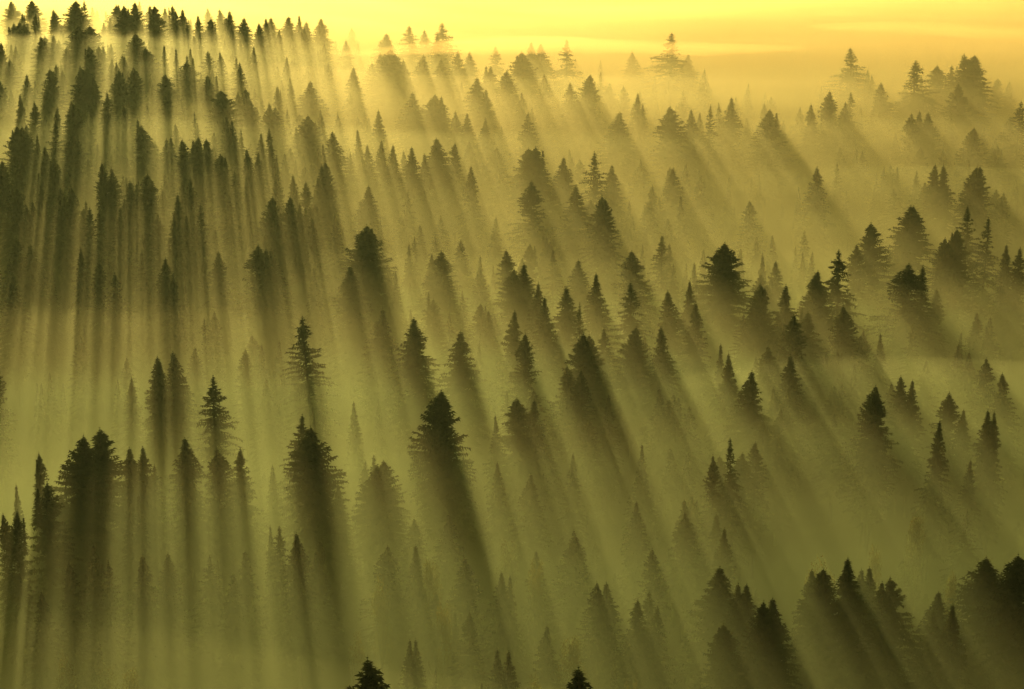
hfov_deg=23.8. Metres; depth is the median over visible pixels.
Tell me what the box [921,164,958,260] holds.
conifer tree
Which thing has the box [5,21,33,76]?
conifer tree
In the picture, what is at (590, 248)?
conifer tree
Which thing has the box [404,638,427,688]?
conifer tree
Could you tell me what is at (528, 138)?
conifer tree
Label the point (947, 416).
conifer tree
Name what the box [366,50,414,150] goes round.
conifer tree
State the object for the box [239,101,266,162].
conifer tree
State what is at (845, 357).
conifer tree
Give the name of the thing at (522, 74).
conifer tree
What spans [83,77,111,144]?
conifer tree
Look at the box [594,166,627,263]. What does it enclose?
conifer tree
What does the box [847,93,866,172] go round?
conifer tree
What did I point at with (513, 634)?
conifer tree
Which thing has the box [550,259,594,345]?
conifer tree
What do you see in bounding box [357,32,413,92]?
conifer tree
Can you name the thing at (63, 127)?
conifer tree
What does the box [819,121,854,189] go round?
conifer tree
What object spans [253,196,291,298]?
conifer tree
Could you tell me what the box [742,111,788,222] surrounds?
conifer tree
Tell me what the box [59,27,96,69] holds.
conifer tree
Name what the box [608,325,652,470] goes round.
conifer tree
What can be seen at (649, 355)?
conifer tree
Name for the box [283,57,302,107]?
conifer tree
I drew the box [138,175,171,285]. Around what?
conifer tree
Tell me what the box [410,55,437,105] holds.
conifer tree
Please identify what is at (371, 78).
conifer tree
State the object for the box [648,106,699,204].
conifer tree
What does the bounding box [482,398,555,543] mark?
conifer tree
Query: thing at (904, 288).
conifer tree
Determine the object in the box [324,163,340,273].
conifer tree
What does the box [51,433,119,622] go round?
conifer tree
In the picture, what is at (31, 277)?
conifer tree
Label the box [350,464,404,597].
conifer tree
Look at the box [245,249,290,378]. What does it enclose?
conifer tree
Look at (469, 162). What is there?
conifer tree
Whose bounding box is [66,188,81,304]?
conifer tree
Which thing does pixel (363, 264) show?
conifer tree
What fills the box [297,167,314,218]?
conifer tree
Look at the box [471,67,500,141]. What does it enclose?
conifer tree
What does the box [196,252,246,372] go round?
conifer tree
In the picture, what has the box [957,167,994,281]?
conifer tree
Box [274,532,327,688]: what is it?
conifer tree
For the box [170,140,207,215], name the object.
conifer tree
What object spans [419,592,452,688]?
conifer tree
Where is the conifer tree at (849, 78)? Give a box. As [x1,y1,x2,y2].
[816,48,877,131]
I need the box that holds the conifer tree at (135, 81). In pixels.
[124,68,150,155]
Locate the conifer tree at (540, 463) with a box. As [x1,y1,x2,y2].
[505,399,562,526]
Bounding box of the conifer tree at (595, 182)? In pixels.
[566,150,615,270]
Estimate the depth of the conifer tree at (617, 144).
839.87 m
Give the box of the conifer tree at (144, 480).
[124,446,176,584]
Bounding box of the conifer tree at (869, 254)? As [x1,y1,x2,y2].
[847,222,896,348]
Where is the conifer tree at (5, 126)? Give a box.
[0,82,14,166]
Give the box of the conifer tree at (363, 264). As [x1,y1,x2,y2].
[335,226,397,358]
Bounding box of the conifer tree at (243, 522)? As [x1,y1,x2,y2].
[221,449,268,583]
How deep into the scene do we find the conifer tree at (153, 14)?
937.25 m
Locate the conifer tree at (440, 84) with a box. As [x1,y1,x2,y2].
[420,59,469,137]
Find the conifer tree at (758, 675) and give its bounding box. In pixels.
[734,600,786,688]
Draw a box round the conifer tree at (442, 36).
[427,24,461,70]
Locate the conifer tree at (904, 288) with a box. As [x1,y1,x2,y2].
[864,263,941,384]
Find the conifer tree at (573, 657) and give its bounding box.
[555,635,586,688]
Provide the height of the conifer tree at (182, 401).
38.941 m
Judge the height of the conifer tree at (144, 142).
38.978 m
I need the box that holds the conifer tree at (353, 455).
[344,401,367,514]
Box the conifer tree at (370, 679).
[347,656,389,688]
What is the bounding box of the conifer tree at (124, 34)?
[109,6,138,63]
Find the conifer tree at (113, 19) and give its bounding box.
[100,5,120,54]
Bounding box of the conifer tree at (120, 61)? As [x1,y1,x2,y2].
[118,54,123,68]
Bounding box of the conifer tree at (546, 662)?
[525,625,566,688]
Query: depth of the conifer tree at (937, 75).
915.76 m
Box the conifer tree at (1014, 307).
[990,246,1023,374]
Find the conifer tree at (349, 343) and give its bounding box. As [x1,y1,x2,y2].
[322,265,376,395]
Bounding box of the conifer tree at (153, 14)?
[142,6,170,69]
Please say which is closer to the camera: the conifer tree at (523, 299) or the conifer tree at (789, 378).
the conifer tree at (789, 378)
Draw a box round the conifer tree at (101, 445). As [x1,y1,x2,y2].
[91,427,134,606]
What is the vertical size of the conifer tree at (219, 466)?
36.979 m
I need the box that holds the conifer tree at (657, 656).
[636,605,677,688]
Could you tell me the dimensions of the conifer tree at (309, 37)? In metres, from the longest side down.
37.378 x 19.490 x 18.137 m
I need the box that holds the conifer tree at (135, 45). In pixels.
[117,34,150,72]
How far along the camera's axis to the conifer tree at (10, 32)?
922.63 m
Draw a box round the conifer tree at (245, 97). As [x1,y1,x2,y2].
[234,90,258,152]
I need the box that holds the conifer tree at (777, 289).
[766,262,782,332]
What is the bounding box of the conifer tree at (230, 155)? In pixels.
[222,131,243,176]
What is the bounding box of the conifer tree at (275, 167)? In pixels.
[264,156,285,217]
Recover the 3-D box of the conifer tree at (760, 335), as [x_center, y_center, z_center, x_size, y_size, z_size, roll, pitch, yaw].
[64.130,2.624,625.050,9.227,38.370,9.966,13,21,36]
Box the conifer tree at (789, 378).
[763,353,816,497]
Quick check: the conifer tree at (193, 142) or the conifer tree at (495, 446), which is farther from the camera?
the conifer tree at (193, 142)
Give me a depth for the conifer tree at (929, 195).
760.38 m
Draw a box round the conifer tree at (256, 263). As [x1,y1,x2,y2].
[229,245,289,373]
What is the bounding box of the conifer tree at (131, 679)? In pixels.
[121,667,138,688]
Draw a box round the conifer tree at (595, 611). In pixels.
[574,583,618,688]
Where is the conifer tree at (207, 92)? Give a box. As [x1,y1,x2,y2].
[189,75,217,143]
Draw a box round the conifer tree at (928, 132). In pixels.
[908,114,951,185]
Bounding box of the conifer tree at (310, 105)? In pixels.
[286,81,335,151]
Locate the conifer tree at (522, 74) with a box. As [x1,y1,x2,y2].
[509,51,541,131]
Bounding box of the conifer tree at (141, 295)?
[127,252,150,363]
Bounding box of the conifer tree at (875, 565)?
[867,543,882,590]
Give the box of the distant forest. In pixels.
[0,1,1023,688]
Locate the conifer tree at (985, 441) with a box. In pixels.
[962,411,1004,555]
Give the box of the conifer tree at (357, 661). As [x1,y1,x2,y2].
[348,631,365,688]
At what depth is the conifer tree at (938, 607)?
444.50 m
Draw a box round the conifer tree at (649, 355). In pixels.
[637,335,657,440]
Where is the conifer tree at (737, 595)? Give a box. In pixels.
[706,583,748,687]
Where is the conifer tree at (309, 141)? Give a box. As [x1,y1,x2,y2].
[292,116,327,174]
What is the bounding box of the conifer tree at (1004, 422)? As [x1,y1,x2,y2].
[972,372,1023,502]
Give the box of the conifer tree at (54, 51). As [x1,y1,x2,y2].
[44,36,64,80]
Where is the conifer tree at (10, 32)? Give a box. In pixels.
[5,24,15,60]
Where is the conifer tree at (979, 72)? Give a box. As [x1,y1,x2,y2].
[933,55,999,143]
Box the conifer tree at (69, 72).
[59,47,78,100]
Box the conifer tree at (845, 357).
[817,316,865,427]
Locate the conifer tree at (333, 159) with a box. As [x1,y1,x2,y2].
[313,129,361,227]
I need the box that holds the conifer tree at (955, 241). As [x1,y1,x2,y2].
[944,230,973,334]
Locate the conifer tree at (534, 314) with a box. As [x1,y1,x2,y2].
[523,282,556,394]
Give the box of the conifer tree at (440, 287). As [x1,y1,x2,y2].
[404,250,474,369]
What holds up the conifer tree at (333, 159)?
on the ground
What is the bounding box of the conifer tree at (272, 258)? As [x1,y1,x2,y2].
[254,249,299,366]
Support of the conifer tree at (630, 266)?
on the ground
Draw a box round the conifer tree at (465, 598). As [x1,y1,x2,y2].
[443,557,491,683]
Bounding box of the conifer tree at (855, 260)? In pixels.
[830,245,873,342]
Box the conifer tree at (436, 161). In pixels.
[417,138,468,252]
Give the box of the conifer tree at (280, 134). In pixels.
[264,108,295,170]
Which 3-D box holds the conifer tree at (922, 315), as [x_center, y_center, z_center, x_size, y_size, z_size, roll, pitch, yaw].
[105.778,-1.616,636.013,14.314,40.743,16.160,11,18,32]
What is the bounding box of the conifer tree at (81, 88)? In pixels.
[64,69,101,129]
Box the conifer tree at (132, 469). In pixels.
[107,447,159,583]
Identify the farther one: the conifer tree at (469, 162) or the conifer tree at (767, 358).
the conifer tree at (469, 162)
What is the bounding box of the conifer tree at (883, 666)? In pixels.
[856,581,903,688]
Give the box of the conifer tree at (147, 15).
[143,5,170,52]
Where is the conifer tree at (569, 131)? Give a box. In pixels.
[545,85,595,175]
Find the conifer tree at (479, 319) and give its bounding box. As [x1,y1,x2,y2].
[464,304,491,388]
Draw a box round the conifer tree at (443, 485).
[406,390,477,566]
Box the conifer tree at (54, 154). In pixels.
[45,122,66,184]
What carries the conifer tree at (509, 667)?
on the ground
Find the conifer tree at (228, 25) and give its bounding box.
[217,12,238,68]
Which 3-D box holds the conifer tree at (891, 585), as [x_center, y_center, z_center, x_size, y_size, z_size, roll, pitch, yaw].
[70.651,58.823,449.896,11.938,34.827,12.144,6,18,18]
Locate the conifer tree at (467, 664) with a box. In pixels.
[447,612,492,688]
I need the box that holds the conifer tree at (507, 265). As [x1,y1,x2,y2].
[487,251,517,346]
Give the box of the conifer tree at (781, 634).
[740,598,804,688]
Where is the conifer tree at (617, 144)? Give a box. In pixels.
[587,113,641,207]
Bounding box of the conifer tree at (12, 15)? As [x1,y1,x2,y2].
[0,1,21,57]
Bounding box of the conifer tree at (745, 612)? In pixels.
[728,585,757,686]
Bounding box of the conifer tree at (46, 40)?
[35,34,54,85]
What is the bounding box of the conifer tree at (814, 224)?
[792,168,836,274]
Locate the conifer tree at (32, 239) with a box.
[20,206,52,299]
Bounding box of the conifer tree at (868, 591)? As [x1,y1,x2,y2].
[852,567,895,687]
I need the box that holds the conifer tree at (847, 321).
[817,305,868,413]
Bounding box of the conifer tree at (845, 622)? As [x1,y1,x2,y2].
[806,559,879,688]
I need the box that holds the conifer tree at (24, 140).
[9,127,38,207]
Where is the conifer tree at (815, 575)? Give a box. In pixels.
[805,555,835,599]
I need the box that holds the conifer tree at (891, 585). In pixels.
[860,577,920,688]
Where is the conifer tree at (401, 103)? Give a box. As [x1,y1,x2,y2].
[370,57,419,151]
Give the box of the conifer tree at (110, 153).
[103,144,114,175]
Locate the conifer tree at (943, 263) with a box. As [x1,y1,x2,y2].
[923,237,960,337]
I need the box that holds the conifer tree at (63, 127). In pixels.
[55,108,94,177]
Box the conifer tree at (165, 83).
[145,73,186,152]
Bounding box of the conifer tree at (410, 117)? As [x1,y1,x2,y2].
[386,92,429,173]
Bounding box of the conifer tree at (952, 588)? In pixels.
[943,571,960,627]
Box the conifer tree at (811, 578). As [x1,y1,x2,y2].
[783,569,815,687]
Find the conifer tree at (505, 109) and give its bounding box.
[491,70,524,167]
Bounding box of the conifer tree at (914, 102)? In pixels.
[875,60,946,150]
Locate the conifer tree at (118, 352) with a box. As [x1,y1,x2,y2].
[97,273,143,398]
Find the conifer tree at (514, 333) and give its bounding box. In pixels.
[490,310,528,436]
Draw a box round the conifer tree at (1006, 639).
[971,554,1023,688]
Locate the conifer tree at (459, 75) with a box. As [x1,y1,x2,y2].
[446,50,472,125]
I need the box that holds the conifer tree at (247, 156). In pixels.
[238,148,268,217]
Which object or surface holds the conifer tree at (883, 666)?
on the ground
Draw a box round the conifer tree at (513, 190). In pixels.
[502,147,554,237]
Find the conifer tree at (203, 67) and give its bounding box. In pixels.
[197,52,231,95]
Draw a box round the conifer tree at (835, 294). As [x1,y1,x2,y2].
[821,249,867,359]
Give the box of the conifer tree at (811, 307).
[796,273,833,386]
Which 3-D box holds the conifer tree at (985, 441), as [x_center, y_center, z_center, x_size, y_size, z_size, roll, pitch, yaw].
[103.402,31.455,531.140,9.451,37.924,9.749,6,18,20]
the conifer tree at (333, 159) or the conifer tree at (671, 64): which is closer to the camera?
the conifer tree at (333, 159)
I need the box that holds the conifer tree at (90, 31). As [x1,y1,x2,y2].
[84,26,106,52]
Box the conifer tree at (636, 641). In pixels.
[603,599,662,688]
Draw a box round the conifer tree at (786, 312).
[753,286,802,381]
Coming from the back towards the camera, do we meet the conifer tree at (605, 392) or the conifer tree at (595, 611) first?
the conifer tree at (605, 392)
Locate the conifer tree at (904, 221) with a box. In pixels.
[878,205,936,312]
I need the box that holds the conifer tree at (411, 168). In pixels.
[392,148,431,255]
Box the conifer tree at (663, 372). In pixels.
[632,326,687,468]
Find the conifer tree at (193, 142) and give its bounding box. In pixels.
[178,141,205,236]
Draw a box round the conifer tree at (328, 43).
[302,18,344,94]
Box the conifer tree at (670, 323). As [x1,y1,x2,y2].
[649,290,688,401]
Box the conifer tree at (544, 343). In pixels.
[527,296,563,432]
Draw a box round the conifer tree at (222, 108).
[203,91,247,157]
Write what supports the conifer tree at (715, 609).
on the ground
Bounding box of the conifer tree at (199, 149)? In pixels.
[190,137,209,209]
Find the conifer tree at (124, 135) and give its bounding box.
[110,107,135,176]
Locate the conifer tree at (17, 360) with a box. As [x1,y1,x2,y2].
[0,275,39,406]
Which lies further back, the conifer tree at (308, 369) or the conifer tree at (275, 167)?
the conifer tree at (275, 167)
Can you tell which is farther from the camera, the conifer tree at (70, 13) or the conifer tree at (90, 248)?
the conifer tree at (70, 13)
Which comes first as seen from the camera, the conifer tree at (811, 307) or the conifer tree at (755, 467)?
the conifer tree at (755, 467)
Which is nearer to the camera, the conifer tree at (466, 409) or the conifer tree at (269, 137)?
the conifer tree at (466, 409)
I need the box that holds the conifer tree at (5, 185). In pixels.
[0,159,14,283]
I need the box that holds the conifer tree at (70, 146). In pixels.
[60,135,97,201]
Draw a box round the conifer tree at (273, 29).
[268,17,287,63]
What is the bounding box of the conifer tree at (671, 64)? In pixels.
[637,34,699,110]
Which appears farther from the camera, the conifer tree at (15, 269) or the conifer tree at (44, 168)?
the conifer tree at (44, 168)
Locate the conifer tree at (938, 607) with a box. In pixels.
[898,591,965,688]
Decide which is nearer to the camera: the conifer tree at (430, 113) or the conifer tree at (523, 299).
the conifer tree at (523, 299)
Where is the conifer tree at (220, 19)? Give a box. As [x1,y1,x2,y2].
[214,11,225,52]
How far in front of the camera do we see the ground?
765.50 m
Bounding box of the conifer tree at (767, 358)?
[754,347,781,415]
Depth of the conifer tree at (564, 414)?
563.37 m
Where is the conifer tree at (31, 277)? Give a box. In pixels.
[15,244,62,366]
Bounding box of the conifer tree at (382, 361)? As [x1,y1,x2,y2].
[350,310,404,435]
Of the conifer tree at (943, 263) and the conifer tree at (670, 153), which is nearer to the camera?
the conifer tree at (943, 263)
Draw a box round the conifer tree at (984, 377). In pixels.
[961,358,995,484]
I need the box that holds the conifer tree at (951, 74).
[934,65,955,148]
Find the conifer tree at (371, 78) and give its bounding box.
[362,54,382,126]
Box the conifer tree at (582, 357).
[558,334,605,488]
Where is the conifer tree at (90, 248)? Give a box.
[68,207,111,325]
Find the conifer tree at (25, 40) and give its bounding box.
[7,25,36,99]
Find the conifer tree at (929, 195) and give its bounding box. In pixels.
[917,165,949,275]
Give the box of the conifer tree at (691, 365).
[669,304,713,435]
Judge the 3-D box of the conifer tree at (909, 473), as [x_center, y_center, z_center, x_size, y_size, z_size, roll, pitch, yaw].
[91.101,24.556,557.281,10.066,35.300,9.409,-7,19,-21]
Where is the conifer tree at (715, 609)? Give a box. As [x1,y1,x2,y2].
[670,566,734,688]
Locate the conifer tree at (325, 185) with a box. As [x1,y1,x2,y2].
[313,163,336,263]
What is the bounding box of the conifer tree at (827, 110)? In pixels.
[807,92,846,199]
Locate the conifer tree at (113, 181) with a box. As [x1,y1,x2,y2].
[107,168,124,271]
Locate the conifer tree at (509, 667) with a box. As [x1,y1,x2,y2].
[497,650,520,688]
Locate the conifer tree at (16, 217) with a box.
[2,189,29,282]
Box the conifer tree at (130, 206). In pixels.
[123,180,147,297]
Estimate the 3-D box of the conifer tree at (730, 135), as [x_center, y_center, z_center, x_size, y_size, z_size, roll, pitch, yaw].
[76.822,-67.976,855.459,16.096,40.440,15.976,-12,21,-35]
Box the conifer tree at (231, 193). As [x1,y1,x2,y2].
[218,172,252,290]
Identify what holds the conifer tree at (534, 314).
on the ground
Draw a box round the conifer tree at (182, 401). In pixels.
[163,351,205,501]
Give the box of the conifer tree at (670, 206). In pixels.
[654,167,695,250]
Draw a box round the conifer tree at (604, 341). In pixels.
[595,329,623,454]
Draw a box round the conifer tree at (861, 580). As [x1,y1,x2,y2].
[848,569,865,675]
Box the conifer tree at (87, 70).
[68,68,102,131]
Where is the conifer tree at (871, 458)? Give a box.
[844,386,903,557]
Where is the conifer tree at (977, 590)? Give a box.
[944,557,1008,688]
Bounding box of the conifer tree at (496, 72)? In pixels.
[479,45,503,104]
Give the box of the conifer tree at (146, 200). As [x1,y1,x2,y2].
[129,174,170,293]
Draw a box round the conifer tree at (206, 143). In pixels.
[203,138,216,167]
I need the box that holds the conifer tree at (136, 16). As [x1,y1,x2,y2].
[129,1,147,44]
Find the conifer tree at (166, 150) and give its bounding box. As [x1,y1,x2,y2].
[152,139,179,199]
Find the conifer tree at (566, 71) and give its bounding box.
[550,39,583,115]
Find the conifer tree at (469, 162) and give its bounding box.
[453,142,486,219]
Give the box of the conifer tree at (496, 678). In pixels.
[484,648,505,688]
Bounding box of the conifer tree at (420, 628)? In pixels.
[411,580,429,683]
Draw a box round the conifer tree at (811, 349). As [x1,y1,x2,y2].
[771,313,829,441]
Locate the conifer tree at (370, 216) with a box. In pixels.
[344,186,395,261]
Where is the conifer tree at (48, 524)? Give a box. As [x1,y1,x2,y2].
[18,483,82,662]
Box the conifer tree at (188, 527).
[162,435,222,599]
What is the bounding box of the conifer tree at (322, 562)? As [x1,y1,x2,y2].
[315,539,327,676]
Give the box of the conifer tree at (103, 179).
[93,162,118,295]
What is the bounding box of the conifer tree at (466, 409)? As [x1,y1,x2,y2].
[430,331,497,465]
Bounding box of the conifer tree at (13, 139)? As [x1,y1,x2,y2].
[0,127,33,188]
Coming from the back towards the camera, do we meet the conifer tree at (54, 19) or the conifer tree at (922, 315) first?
the conifer tree at (54, 19)
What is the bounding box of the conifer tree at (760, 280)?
[740,275,775,349]
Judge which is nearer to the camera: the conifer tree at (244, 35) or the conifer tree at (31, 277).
the conifer tree at (31, 277)
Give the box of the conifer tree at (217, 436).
[192,375,251,503]
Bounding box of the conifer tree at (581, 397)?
[555,371,598,512]
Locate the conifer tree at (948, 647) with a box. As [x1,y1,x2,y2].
[929,605,972,688]
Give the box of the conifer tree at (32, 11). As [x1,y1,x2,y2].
[23,0,49,38]
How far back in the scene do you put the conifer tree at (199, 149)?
756.88 m
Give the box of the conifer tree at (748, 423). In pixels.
[715,370,774,498]
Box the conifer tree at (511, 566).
[496,538,519,630]
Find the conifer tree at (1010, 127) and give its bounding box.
[986,117,1021,191]
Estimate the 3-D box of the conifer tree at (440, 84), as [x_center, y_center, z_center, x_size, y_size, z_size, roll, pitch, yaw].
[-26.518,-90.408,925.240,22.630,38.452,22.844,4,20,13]
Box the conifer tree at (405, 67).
[397,60,418,147]
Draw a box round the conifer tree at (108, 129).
[96,91,129,168]
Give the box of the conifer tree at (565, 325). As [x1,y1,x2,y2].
[537,286,583,401]
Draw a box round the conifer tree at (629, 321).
[607,281,654,381]
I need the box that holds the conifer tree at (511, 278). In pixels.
[491,270,528,367]
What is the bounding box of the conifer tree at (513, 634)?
[499,576,526,688]
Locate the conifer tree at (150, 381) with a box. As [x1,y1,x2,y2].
[139,356,180,506]
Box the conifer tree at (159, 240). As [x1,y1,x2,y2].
[147,215,175,306]
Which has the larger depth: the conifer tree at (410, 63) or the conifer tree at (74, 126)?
the conifer tree at (410, 63)
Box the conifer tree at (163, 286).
[144,256,182,384]
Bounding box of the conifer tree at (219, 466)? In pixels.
[196,446,250,601]
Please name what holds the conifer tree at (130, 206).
on the ground
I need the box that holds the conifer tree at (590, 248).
[576,197,618,296]
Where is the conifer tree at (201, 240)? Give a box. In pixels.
[193,203,215,305]
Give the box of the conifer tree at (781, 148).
[740,109,794,206]
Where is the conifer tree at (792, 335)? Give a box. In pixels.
[770,314,818,439]
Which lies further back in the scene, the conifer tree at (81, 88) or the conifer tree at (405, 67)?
the conifer tree at (405, 67)
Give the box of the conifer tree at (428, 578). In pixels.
[417,558,443,664]
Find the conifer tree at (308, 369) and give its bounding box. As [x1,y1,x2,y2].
[271,316,341,446]
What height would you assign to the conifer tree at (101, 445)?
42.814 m
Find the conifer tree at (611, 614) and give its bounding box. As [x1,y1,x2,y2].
[578,582,626,688]
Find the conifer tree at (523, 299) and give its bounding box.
[493,263,547,371]
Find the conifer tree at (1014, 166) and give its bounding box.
[999,102,1023,213]
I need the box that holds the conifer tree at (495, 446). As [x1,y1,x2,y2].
[484,416,509,528]
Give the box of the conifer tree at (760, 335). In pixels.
[744,286,776,382]
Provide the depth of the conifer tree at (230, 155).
777.58 m
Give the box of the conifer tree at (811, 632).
[790,568,841,688]
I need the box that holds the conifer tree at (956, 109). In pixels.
[939,81,972,186]
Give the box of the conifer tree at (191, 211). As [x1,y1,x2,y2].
[181,177,202,260]
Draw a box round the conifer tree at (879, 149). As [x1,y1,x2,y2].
[860,82,902,178]
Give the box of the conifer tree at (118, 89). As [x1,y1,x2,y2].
[109,71,135,142]
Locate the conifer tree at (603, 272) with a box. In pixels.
[585,199,624,324]
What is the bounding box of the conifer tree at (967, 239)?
[956,207,987,341]
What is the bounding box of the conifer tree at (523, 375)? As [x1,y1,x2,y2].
[500,334,549,434]
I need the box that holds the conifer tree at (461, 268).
[448,241,483,341]
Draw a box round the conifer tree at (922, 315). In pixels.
[890,265,942,401]
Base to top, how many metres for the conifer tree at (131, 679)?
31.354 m
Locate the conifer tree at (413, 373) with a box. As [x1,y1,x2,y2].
[379,317,452,476]
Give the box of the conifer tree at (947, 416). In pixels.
[923,391,971,527]
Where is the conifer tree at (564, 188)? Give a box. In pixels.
[543,158,578,262]
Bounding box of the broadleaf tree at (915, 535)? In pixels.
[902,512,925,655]
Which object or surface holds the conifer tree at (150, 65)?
on the ground
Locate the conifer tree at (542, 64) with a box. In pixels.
[530,45,564,119]
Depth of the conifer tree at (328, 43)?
972.89 m
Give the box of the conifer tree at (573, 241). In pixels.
[550,186,595,287]
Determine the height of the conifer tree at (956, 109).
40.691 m
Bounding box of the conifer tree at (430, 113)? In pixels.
[412,94,454,166]
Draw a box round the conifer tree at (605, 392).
[571,334,611,454]
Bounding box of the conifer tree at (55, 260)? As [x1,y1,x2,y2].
[41,186,81,312]
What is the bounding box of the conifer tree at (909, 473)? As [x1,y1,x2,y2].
[888,380,927,517]
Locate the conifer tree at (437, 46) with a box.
[427,34,453,83]
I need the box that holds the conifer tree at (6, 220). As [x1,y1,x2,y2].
[0,185,24,287]
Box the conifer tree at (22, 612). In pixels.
[0,509,37,688]
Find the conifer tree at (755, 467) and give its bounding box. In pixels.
[736,441,775,579]
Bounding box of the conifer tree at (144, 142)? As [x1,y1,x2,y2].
[129,126,163,200]
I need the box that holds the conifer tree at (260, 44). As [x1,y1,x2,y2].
[249,22,272,84]
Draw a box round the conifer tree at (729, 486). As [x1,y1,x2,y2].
[706,439,751,577]
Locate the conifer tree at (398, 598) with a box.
[385,578,413,688]
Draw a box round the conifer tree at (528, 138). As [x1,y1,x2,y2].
[505,114,548,186]
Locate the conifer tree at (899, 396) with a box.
[884,375,918,514]
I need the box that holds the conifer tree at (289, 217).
[277,197,305,298]
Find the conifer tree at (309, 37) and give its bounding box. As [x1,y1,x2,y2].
[288,21,317,81]
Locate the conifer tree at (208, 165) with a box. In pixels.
[195,146,215,226]
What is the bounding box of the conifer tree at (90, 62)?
[75,46,107,105]
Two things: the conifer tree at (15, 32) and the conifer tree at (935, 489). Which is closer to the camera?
the conifer tree at (935, 489)
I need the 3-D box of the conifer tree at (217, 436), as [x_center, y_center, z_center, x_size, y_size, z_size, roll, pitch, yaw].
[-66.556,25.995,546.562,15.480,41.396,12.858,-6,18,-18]
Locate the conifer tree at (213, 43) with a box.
[199,19,222,82]
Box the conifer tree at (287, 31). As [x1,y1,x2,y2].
[276,17,303,75]
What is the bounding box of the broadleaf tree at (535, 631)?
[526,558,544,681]
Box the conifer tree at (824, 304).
[797,270,834,392]
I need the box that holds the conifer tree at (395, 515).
[360,460,410,573]
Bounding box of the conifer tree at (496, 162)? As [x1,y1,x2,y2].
[476,148,512,219]
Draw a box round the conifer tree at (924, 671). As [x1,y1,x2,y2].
[900,609,943,688]
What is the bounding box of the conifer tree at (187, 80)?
[169,62,204,152]
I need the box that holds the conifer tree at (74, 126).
[62,102,92,176]
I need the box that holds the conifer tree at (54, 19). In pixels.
[47,10,68,42]
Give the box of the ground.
[0,0,1023,688]
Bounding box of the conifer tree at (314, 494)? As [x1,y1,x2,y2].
[277,424,349,577]
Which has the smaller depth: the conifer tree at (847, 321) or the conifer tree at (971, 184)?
the conifer tree at (847, 321)
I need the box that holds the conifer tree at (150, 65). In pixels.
[132,47,164,127]
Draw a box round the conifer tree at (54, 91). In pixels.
[37,67,69,157]
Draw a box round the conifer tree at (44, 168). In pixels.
[29,147,51,214]
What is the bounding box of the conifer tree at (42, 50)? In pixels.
[28,37,59,90]
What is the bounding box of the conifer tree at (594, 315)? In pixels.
[581,274,614,369]
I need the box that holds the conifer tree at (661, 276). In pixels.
[640,236,671,332]
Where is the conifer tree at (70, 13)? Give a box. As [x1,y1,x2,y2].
[58,0,93,36]
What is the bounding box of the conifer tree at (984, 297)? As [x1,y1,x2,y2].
[958,218,1000,353]
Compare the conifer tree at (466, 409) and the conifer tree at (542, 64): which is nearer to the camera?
the conifer tree at (466, 409)
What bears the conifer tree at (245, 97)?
on the ground
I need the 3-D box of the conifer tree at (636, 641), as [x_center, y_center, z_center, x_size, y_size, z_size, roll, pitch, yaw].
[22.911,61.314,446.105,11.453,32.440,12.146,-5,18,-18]
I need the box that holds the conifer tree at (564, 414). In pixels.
[543,367,588,506]
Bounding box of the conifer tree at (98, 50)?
[95,46,108,77]
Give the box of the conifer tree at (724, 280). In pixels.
[692,242,751,389]
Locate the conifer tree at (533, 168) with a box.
[513,148,556,244]
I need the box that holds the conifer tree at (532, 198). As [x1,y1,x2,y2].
[504,180,559,281]
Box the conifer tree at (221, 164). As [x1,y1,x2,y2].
[205,154,241,264]
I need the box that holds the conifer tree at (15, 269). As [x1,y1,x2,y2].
[0,236,50,362]
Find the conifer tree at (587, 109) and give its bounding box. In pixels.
[570,74,605,170]
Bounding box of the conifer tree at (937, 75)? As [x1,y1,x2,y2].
[916,65,948,144]
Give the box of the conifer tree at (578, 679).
[565,664,592,688]
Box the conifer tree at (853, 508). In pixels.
[837,385,894,548]
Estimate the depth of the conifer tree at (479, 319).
630.70 m
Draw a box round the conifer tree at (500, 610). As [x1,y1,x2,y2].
[477,571,526,688]
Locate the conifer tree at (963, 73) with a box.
[933,54,1001,169]
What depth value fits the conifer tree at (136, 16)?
950.59 m
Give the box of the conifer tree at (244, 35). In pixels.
[234,19,253,71]
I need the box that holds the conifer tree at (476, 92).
[458,77,499,157]
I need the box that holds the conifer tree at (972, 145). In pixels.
[953,127,990,208]
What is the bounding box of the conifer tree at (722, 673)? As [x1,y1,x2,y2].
[699,623,750,688]
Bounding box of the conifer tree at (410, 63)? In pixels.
[398,26,433,90]
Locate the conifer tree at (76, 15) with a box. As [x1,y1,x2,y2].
[65,3,86,32]
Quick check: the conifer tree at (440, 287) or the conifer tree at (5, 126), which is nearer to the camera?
the conifer tree at (440, 287)
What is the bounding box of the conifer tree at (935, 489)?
[908,419,952,585]
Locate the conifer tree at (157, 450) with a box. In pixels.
[138,361,181,498]
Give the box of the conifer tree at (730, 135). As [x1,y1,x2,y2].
[710,98,748,202]
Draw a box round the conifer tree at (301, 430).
[274,414,327,578]
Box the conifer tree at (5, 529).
[0,515,33,683]
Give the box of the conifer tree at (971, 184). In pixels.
[951,166,990,281]
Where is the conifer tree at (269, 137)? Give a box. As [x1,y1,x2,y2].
[256,129,280,205]
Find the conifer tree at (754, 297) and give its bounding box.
[733,283,773,374]
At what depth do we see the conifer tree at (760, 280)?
653.80 m
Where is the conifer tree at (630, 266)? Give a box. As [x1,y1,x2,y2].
[603,250,661,358]
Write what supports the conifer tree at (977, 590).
on the ground
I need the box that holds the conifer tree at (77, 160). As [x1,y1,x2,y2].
[63,139,98,215]
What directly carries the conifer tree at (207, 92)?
on the ground
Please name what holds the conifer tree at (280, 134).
on the ground

